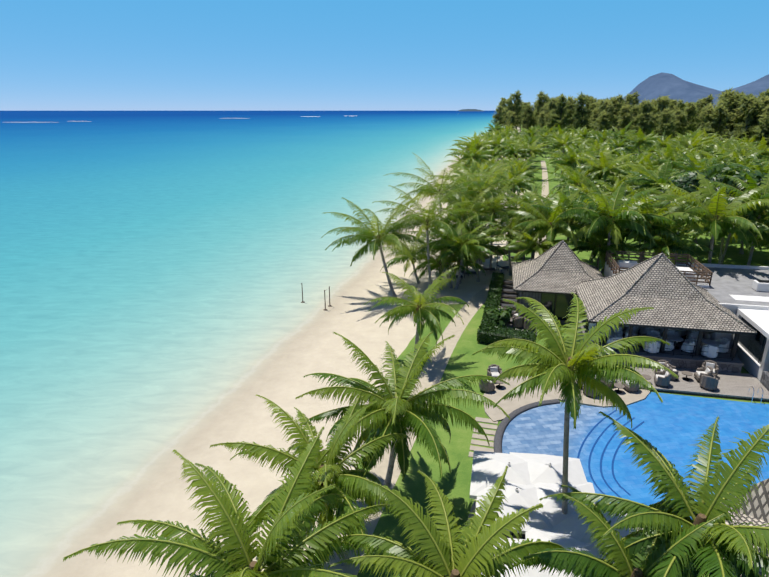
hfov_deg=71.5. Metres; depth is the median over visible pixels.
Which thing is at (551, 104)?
casuarina
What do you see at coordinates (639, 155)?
palm
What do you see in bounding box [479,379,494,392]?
poolside chair
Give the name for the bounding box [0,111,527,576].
sea
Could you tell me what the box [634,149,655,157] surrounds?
palm
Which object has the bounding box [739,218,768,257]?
palm
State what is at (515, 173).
palm
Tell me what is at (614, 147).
palm
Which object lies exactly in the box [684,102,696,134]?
casuarina
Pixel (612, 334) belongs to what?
dining table
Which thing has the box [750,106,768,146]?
casuarina
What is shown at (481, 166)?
palm
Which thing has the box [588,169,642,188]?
palm
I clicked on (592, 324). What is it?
dining chair
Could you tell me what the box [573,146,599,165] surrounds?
palm
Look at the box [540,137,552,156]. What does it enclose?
palm
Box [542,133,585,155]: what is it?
palm
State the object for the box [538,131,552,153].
palm
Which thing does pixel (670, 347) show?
dining chair
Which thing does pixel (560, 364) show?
palm
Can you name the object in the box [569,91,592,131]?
casuarina
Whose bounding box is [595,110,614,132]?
casuarina
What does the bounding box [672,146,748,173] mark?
palm
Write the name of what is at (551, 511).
umbrella
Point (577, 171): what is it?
palm
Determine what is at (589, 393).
poolside chair
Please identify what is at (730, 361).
pavilion body
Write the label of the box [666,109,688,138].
casuarina
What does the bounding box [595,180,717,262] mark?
palm
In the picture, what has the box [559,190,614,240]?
palm
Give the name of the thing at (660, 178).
palm
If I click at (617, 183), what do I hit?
palm
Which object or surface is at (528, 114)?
casuarina
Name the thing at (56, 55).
sky
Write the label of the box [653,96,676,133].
casuarina
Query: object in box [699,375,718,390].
deck chair
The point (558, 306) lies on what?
pavilion body
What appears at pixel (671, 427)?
pool
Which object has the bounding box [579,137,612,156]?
palm
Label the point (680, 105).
casuarina
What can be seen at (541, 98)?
casuarina
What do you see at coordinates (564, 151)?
palm
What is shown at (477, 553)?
palm
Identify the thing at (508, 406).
pool paving
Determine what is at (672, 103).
casuarina
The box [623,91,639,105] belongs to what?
casuarina
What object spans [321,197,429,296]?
palm
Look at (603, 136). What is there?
palm
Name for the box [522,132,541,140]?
palm
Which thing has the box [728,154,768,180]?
palm
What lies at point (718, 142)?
palm
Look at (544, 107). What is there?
casuarina
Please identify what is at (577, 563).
palm
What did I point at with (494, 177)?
palm
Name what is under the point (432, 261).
palm
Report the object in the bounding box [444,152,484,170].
palm
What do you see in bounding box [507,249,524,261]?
parasol
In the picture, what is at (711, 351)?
dining chair
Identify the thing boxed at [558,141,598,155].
palm
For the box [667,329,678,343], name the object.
dining chair
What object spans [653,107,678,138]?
casuarina
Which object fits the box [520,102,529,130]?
casuarina
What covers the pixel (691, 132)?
palm
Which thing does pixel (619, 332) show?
dining chair
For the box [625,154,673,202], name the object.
palm
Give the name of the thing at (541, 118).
casuarina
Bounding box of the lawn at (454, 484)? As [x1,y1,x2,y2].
[310,125,768,576]
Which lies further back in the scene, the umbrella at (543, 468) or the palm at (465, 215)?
the palm at (465, 215)
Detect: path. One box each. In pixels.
[321,277,512,576]
[534,161,548,258]
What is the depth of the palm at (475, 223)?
55.80 m
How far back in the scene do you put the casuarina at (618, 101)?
237.58 m
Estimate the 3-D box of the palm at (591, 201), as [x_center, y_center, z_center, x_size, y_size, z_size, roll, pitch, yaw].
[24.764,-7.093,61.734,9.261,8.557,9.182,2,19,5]
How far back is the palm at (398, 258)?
54.02 m
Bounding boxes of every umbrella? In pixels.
[469,451,531,498]
[475,482,552,536]
[481,538,557,576]
[510,452,586,485]
[525,528,606,576]
[534,482,597,526]
[553,509,635,573]
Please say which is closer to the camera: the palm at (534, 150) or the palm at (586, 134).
the palm at (534, 150)
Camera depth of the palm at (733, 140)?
144.88 m
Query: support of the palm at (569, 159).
on the lawn at (454, 484)
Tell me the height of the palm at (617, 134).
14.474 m
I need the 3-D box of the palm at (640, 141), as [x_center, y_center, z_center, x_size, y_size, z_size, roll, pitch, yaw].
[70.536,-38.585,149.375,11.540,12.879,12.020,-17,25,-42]
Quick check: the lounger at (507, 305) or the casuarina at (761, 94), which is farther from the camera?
the casuarina at (761, 94)
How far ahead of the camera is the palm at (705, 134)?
154.95 m
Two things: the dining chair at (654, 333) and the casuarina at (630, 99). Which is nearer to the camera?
the dining chair at (654, 333)
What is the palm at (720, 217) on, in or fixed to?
on the lawn at (454, 484)
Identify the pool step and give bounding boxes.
[577,410,615,500]
[588,414,623,494]
[600,417,634,497]
[612,421,643,495]
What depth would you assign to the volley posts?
48.72 m
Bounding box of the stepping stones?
[468,417,497,456]
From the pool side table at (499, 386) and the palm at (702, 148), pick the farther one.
the palm at (702, 148)
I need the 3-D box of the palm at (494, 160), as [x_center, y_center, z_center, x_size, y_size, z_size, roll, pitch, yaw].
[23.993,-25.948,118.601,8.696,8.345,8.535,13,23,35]
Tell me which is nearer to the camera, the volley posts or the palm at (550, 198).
the volley posts
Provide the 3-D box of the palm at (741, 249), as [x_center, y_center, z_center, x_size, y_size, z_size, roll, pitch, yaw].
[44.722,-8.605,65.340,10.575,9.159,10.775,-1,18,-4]
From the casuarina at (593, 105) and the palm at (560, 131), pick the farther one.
the casuarina at (593, 105)
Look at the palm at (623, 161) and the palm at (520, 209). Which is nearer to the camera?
the palm at (520, 209)
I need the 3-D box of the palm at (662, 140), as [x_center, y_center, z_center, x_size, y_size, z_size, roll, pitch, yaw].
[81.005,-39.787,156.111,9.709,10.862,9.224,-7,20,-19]
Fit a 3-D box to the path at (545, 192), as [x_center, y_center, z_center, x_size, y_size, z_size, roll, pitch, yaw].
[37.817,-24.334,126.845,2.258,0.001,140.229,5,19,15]
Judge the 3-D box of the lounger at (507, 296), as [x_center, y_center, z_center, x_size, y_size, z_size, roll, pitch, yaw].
[11.718,0.634,50.835,2.027,0.681,0.720,4,19,12]
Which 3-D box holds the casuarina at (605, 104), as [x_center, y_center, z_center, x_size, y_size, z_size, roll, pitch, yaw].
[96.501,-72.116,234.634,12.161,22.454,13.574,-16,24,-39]
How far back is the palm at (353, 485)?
19.14 m
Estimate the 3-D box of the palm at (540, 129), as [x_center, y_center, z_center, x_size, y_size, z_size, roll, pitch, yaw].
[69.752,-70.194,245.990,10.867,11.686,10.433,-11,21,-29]
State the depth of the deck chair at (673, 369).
34.91 m
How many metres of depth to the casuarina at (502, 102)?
378.90 m
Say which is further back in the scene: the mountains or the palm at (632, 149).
the mountains
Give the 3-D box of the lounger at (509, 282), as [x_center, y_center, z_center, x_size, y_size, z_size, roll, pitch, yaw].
[12.796,-0.703,54.842,2.027,0.681,0.720,4,19,13]
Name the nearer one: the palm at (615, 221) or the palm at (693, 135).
the palm at (615, 221)
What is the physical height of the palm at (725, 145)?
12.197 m
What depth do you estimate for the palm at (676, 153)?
100.34 m
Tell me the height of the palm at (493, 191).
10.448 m
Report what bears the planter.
on the pool deck
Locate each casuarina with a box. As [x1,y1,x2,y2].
[490,105,505,126]
[498,97,505,121]
[500,98,513,124]
[503,110,516,129]
[504,91,523,126]
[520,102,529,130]
[520,104,538,130]
[533,91,548,124]
[536,111,545,127]
[537,102,549,125]
[542,112,553,128]
[545,93,570,129]
[545,97,564,126]
[560,96,579,131]
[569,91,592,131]
[579,94,593,126]
[580,102,596,126]
[589,98,616,132]
[589,107,601,132]
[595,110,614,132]
[601,94,628,131]
[612,103,636,132]
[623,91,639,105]
[623,93,634,113]
[627,104,640,130]
[630,99,660,136]
[644,113,661,136]
[650,98,658,114]
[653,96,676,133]
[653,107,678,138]
[666,99,677,130]
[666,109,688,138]
[670,99,687,121]
[670,113,688,138]
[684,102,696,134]
[690,98,706,130]
[694,93,714,131]
[696,102,726,136]
[701,102,733,140]
[715,87,750,138]
[721,94,765,142]
[724,107,752,142]
[745,93,761,129]
[749,95,768,143]
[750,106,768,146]
[755,88,768,99]
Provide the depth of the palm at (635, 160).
114.37 m
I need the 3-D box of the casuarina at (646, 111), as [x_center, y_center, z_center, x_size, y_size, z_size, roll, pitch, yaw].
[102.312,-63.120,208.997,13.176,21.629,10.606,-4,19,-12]
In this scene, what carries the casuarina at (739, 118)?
on the lawn at (454, 484)
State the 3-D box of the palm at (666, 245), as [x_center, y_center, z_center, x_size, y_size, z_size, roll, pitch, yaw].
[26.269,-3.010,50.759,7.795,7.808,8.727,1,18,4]
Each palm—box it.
[63,426,392,576]
[210,393,412,574]
[296,331,509,487]
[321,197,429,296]
[326,466,565,576]
[365,266,468,362]
[366,225,448,283]
[374,183,483,294]
[383,152,494,270]
[392,237,489,289]
[402,212,491,287]
[413,200,501,273]
[418,218,514,289]
[418,227,502,283]
[419,182,507,269]
[429,182,499,211]
[434,166,503,213]
[434,217,514,281]
[437,162,535,263]
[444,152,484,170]
[445,138,496,167]
[449,175,544,267]
[450,132,494,154]
[452,157,503,184]
[452,171,515,226]
[457,163,507,191]
[462,193,556,275]
[463,134,489,148]
[466,158,493,169]
[472,292,677,514]
[477,145,506,160]
[477,163,506,171]
[477,176,564,260]
[481,130,519,152]
[483,154,511,164]
[485,120,508,131]
[487,164,535,202]
[493,135,522,146]
[493,161,541,224]
[495,184,565,258]
[495,226,580,260]
[496,127,515,137]
[496,140,531,158]
[497,132,519,157]
[500,186,594,248]
[501,146,530,159]
[501,154,531,163]
[504,154,535,170]
[504,161,542,182]
[505,128,524,135]
[507,177,543,195]
[510,485,726,576]
[511,137,551,157]
[515,180,612,249]
[519,133,539,158]
[521,126,544,135]
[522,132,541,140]
[523,135,544,143]
[528,126,546,133]
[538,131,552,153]
[539,411,768,576]
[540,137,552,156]
[541,123,557,147]
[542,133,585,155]
[542,148,589,191]
[543,161,612,192]
[547,143,601,173]
[548,124,569,133]
[548,139,584,172]
[549,127,568,139]
[552,175,687,261]
[553,131,584,140]
[554,159,611,187]
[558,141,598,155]
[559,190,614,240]
[559,223,641,268]
[562,175,609,199]
[566,126,589,134]
[571,145,650,187]
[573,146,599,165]
[573,191,632,262]
[575,126,598,138]
[576,199,681,274]
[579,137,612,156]
[584,177,640,196]
[585,136,607,147]
[587,128,610,142]
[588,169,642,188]
[592,144,623,158]
[592,189,654,207]
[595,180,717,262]
[599,142,632,178]
[601,132,635,150]
[603,122,642,142]
[608,155,639,174]
[613,150,648,163]
[616,153,666,201]
[616,162,683,202]
[620,127,660,154]
[622,156,706,207]
[624,141,644,153]
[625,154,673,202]
[626,219,715,264]
[628,152,654,160]
[630,132,657,145]
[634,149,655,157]
[640,142,663,153]
[640,142,665,157]
[641,144,693,177]
[641,145,687,169]
[641,177,736,258]
[650,134,674,147]
[650,170,768,263]
[651,149,734,179]
[655,140,705,156]
[661,130,717,152]
[664,147,714,171]
[667,127,714,147]
[668,131,716,151]
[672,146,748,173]
[675,144,720,156]
[681,199,765,263]
[684,129,713,139]
[684,184,768,263]
[688,130,730,143]
[697,142,752,163]
[700,171,768,265]
[706,134,756,155]
[709,136,759,156]
[711,135,756,146]
[711,140,768,166]
[712,182,767,253]
[714,134,742,144]
[722,148,767,171]
[724,140,768,159]
[728,132,767,144]
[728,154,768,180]
[734,136,768,159]
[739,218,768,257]
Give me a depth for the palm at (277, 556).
14.48 m
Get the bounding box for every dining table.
[602,331,615,343]
[668,335,683,348]
[702,339,717,344]
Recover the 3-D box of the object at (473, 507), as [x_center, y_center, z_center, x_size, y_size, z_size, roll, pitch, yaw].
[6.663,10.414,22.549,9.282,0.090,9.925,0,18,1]
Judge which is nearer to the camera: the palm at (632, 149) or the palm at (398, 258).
the palm at (398, 258)
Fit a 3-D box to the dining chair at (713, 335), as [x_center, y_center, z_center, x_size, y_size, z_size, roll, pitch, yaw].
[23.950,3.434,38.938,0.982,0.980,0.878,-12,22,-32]
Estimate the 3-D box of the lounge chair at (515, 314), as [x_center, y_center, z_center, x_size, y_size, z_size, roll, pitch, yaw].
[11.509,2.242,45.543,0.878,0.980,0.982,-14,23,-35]
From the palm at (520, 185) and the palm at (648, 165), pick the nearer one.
the palm at (520, 185)
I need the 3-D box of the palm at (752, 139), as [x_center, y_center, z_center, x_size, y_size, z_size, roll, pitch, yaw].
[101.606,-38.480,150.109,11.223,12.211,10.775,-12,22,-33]
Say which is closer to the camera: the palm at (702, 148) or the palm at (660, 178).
the palm at (660, 178)
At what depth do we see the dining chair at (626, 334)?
38.46 m
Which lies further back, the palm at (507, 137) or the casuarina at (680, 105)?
the casuarina at (680, 105)
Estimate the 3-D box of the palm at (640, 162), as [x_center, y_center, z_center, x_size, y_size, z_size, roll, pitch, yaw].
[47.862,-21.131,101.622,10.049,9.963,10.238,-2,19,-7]
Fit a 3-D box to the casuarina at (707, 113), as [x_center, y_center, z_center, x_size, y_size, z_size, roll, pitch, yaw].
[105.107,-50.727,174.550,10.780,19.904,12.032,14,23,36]
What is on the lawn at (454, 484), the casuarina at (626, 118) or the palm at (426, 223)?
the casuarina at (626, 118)
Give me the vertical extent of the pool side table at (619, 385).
0.450 m
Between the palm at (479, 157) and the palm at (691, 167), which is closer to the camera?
the palm at (691, 167)
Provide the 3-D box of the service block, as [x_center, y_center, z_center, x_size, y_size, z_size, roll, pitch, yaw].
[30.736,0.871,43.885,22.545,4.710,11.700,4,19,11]
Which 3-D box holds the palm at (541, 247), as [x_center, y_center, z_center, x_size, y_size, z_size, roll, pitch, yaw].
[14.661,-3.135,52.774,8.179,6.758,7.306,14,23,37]
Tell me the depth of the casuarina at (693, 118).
296.65 m
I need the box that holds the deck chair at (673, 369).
[664,362,678,380]
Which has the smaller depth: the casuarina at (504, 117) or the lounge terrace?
the lounge terrace
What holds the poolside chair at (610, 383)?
on the pool paving at (508, 406)
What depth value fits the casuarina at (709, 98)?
282.30 m
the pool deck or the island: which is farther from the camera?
the island
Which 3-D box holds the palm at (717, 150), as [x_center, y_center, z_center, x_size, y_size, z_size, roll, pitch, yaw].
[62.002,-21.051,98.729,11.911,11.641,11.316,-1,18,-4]
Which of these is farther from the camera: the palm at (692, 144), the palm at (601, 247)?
the palm at (692, 144)
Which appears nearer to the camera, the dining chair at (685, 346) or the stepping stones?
the stepping stones
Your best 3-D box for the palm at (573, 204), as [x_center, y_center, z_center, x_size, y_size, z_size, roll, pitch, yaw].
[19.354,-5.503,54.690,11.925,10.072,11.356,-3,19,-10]
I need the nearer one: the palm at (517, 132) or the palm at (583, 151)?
the palm at (583, 151)
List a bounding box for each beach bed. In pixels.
[461,270,476,275]
[480,266,495,271]
[497,265,511,271]
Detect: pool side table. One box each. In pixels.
[495,379,503,388]
[614,383,624,393]
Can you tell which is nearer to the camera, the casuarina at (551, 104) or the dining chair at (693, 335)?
the dining chair at (693, 335)
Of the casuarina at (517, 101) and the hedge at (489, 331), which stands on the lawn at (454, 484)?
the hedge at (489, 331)
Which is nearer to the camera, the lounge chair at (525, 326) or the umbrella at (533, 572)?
the umbrella at (533, 572)
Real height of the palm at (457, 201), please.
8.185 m
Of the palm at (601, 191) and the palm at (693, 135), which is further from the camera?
the palm at (693, 135)
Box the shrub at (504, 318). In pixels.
[485,306,514,326]
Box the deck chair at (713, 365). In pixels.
[701,360,718,377]
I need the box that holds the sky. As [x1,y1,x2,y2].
[0,0,768,110]
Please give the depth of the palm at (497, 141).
147.36 m
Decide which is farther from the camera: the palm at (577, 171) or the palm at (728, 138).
the palm at (728, 138)
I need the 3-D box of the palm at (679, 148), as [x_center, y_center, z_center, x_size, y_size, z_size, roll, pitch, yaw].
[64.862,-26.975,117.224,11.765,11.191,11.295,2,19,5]
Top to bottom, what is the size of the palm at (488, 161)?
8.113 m
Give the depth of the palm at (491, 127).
245.76 m
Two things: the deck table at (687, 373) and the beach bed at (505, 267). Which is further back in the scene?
the beach bed at (505, 267)
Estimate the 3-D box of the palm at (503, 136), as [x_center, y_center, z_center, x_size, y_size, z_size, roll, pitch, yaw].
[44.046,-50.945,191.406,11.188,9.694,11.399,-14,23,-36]
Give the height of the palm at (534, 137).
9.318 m
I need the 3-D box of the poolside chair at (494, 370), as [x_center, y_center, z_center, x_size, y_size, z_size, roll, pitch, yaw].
[7.265,5.618,35.235,0.982,0.980,0.878,-1,18,-2]
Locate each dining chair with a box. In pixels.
[588,323,601,330]
[606,337,622,348]
[607,326,622,339]
[623,326,638,335]
[625,330,637,345]
[639,327,653,333]
[643,341,659,353]
[645,329,659,338]
[659,336,673,351]
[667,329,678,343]
[675,329,685,337]
[681,338,696,353]
[686,330,698,338]
[689,332,703,347]
[701,345,718,358]
[703,332,720,339]
[712,337,729,352]
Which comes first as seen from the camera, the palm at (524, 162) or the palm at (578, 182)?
the palm at (578, 182)
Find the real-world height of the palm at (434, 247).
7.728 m
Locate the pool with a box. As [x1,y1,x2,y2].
[502,392,768,525]
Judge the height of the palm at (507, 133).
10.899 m
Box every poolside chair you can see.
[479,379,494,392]
[487,364,502,381]
[582,386,598,397]
[600,377,617,386]
[621,377,638,392]
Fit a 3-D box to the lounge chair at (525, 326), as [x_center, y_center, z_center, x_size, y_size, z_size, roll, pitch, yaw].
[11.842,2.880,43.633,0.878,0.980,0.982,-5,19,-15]
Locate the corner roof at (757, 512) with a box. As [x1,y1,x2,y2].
[700,478,768,576]
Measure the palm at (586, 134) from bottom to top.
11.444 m
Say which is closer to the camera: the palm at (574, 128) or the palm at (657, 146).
the palm at (657, 146)
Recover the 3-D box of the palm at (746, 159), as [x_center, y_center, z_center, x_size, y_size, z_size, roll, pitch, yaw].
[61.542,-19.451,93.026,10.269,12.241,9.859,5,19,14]
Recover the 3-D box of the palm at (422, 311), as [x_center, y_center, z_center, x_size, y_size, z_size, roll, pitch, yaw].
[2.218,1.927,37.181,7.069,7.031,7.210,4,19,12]
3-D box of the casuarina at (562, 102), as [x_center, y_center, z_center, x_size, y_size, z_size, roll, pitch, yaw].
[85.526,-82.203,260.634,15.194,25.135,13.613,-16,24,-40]
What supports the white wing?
on the lawn at (454, 484)
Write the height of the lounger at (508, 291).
0.681 m
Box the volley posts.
[301,283,331,310]
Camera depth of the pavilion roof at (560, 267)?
45.42 m
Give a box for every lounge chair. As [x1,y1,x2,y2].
[512,317,523,327]
[513,309,524,318]
[523,318,535,329]
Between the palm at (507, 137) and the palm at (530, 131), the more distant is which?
the palm at (530, 131)
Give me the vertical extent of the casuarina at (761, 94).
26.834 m
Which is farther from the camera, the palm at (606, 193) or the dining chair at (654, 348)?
the palm at (606, 193)
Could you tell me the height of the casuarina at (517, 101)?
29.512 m
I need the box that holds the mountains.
[623,72,768,107]
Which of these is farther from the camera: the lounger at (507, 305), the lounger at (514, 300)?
the lounger at (514, 300)
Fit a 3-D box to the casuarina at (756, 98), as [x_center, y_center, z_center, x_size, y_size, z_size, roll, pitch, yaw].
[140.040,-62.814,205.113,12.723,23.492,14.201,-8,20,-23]
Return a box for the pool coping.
[494,399,559,452]
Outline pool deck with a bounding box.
[595,363,768,402]
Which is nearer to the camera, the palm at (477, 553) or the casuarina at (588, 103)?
the palm at (477, 553)
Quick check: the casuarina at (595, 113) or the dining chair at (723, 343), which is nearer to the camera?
the dining chair at (723, 343)
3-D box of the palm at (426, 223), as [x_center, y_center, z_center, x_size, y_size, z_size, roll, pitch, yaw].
[3.880,-4.539,50.850,10.042,10.629,9.603,0,18,1]
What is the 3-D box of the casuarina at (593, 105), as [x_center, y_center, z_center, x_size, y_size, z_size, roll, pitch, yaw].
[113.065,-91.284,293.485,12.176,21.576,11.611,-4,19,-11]
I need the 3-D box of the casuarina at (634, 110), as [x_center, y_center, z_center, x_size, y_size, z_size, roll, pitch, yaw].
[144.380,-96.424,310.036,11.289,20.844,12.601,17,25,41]
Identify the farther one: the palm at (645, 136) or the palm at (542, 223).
the palm at (645, 136)
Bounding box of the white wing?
[729,308,768,380]
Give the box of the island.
[458,109,482,110]
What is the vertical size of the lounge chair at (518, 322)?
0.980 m
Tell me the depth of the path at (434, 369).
36.01 m
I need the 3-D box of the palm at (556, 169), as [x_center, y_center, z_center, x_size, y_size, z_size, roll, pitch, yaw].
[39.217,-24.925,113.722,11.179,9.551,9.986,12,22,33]
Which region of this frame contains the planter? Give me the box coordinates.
[760,371,768,390]
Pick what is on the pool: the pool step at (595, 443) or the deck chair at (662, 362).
the pool step at (595, 443)
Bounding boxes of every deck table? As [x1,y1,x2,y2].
[642,374,651,379]
[682,371,692,380]
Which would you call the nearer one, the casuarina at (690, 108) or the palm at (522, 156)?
the palm at (522, 156)
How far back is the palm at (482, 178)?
78.94 m
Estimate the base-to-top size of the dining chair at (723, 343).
0.980 m
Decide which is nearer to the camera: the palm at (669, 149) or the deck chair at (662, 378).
the deck chair at (662, 378)
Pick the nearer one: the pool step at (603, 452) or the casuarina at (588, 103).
the pool step at (603, 452)
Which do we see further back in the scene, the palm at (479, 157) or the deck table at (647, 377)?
the palm at (479, 157)
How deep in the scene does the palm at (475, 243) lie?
50.60 m
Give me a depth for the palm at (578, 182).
84.11 m
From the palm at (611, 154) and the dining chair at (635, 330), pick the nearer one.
the dining chair at (635, 330)
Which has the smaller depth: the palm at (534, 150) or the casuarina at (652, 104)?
the palm at (534, 150)
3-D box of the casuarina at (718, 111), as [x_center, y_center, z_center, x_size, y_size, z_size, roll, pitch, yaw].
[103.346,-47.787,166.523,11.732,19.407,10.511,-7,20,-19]
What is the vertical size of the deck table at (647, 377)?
0.450 m
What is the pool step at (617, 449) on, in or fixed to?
on the pool
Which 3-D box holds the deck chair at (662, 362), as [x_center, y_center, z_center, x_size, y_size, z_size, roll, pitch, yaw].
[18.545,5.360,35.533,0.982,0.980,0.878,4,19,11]
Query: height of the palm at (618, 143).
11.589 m
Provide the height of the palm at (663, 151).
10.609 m
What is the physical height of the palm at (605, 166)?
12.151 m
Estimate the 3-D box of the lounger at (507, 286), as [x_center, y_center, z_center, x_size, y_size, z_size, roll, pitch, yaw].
[12.436,-0.257,53.505,2.027,0.681,0.720,4,19,11]
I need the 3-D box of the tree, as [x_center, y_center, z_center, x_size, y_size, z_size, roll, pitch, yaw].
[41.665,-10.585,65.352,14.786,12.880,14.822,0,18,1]
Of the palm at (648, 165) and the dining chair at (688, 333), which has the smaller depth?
the dining chair at (688, 333)
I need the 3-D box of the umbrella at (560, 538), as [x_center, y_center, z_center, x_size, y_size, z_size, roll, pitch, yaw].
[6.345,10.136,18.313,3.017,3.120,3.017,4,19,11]
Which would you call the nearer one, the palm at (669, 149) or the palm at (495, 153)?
the palm at (669, 149)
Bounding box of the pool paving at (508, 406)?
[483,376,649,421]
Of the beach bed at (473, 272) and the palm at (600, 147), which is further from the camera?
the palm at (600, 147)
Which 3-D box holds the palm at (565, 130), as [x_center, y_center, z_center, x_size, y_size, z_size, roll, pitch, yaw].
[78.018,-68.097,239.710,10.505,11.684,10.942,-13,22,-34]
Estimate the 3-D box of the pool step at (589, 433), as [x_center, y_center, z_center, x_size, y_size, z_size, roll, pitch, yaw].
[11.276,8.457,28.512,1.521,0.001,9.037,9,20,25]
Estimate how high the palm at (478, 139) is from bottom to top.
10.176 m
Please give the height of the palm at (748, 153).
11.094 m
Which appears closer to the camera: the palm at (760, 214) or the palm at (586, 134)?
the palm at (760, 214)
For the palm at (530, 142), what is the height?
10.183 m
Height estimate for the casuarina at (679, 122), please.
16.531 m
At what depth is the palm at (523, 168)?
104.39 m
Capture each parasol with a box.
[493,245,507,270]
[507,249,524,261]
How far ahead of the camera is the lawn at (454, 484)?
33.10 m
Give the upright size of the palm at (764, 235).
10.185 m
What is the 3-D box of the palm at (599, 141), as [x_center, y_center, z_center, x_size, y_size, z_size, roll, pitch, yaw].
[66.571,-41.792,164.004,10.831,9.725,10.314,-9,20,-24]
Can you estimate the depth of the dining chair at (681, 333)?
39.62 m
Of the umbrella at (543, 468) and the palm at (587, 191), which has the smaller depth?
the umbrella at (543, 468)
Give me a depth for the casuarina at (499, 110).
335.17 m
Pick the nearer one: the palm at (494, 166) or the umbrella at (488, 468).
the umbrella at (488, 468)
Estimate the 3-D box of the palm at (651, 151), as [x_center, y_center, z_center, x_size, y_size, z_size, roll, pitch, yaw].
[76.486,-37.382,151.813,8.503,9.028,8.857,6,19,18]
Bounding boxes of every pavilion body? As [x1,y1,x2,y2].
[515,292,579,323]
[578,309,743,372]
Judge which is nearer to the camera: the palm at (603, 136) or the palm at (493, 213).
the palm at (493, 213)
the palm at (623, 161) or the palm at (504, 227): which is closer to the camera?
the palm at (504, 227)
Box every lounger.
[499,302,516,308]
[500,298,517,303]
[501,293,517,298]
[502,284,512,287]
[502,288,516,293]
[503,280,512,284]
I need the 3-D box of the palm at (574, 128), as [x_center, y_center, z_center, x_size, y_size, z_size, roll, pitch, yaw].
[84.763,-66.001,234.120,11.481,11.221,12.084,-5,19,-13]
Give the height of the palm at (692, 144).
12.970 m
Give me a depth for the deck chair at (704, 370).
34.83 m
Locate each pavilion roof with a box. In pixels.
[511,240,602,294]
[575,253,756,334]
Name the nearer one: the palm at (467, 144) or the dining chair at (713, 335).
the dining chair at (713, 335)
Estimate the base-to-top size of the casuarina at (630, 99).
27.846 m
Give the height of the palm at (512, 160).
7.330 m
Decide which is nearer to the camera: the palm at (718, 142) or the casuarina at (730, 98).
the palm at (718, 142)
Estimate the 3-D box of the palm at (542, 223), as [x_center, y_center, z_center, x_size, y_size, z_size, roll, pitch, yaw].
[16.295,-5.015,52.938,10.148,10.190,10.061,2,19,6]
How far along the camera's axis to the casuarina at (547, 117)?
277.27 m
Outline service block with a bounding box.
[603,250,768,343]
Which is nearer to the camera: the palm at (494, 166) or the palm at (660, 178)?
the palm at (660, 178)
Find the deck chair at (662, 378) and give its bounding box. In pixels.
[654,370,670,387]
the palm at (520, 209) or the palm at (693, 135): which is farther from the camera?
the palm at (693, 135)
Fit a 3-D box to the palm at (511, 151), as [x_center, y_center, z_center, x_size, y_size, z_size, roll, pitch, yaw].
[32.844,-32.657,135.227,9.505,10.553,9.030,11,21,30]
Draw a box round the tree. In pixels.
[658,147,768,252]
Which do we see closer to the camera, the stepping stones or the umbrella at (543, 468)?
the umbrella at (543, 468)
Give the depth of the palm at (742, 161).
86.05 m
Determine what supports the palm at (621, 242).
on the lawn at (454, 484)
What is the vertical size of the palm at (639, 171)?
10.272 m
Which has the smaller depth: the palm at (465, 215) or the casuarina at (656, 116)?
the palm at (465, 215)
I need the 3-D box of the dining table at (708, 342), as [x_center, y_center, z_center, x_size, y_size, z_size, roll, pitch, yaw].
[22.691,4.081,37.378,1.000,0.740,1.000,2,19,6]
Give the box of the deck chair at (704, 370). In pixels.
[694,366,712,382]
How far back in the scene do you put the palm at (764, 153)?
114.25 m
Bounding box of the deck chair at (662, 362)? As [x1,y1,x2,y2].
[654,360,671,374]
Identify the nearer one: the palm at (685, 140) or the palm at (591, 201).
the palm at (591, 201)
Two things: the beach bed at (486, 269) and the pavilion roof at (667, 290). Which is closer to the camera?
the pavilion roof at (667, 290)
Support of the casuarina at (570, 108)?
on the lawn at (454, 484)
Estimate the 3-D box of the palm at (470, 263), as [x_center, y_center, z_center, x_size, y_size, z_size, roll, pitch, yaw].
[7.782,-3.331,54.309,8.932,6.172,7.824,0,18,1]
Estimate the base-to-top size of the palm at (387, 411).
8.604 m
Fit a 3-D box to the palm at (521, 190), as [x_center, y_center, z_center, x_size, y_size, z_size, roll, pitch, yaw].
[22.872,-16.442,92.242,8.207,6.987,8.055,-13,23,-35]
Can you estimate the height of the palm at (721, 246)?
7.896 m
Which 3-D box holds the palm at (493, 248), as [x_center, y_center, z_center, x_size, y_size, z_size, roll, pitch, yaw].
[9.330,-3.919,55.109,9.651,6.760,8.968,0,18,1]
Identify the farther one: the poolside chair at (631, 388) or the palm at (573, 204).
the palm at (573, 204)
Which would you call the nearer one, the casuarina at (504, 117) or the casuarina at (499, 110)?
the casuarina at (499, 110)
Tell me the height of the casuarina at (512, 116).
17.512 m
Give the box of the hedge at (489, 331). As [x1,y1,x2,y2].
[477,272,536,347]
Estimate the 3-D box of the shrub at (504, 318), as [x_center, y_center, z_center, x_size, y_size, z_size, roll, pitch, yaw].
[9.413,2.378,43.910,2.657,1.884,2.867,0,18,1]
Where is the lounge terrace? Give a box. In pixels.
[501,283,536,334]
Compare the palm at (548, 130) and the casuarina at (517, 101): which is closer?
the palm at (548, 130)
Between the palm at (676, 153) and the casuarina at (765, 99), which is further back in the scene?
the casuarina at (765, 99)
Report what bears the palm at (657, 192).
on the lawn at (454, 484)
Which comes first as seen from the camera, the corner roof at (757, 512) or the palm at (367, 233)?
the corner roof at (757, 512)

